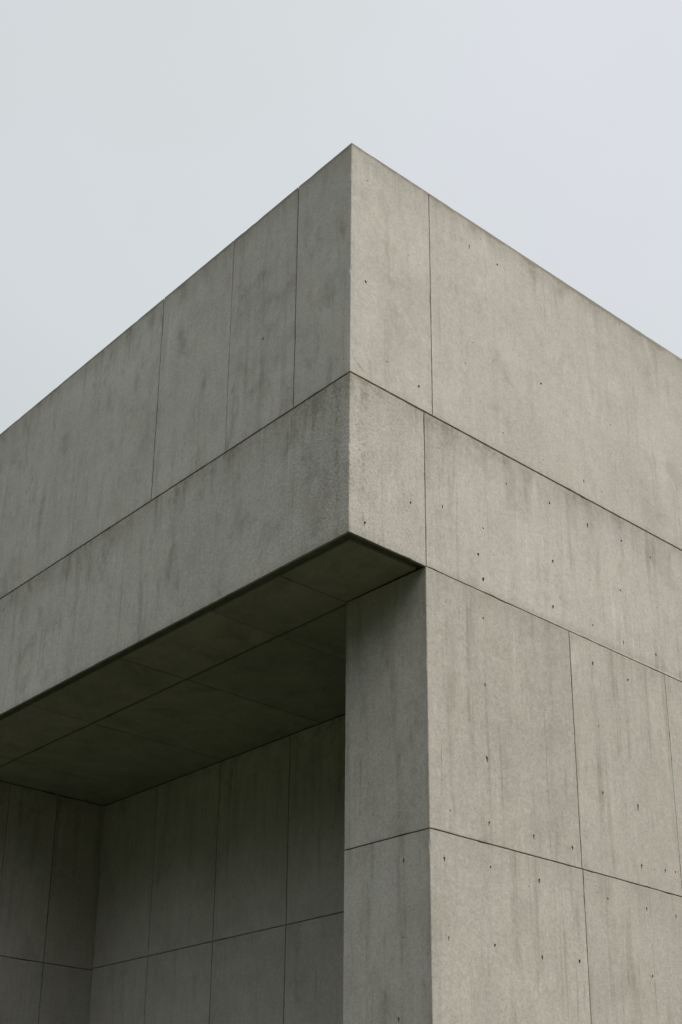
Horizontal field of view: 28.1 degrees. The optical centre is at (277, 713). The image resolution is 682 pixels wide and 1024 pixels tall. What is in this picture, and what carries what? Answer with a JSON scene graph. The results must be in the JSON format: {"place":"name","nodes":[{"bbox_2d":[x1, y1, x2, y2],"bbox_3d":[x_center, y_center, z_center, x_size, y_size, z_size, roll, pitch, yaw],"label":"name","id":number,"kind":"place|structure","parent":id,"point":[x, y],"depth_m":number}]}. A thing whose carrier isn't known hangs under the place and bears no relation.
{"place":"outdoors","nodes":[
{"label":"outdoors","id":0,"kind":"place"},
{"bbox_2d":[0,143,681,1023],"bbox_3d":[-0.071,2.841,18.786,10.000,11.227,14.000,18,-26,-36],"label":"concrete building","id":1,"kind":"structure","parent":0,"point":[340,587],"depth_m":13.30},
{"bbox_2d":[0,0,681,433],"label":"sky","id":2,"kind":"structure","parent":0,"point":[140,139]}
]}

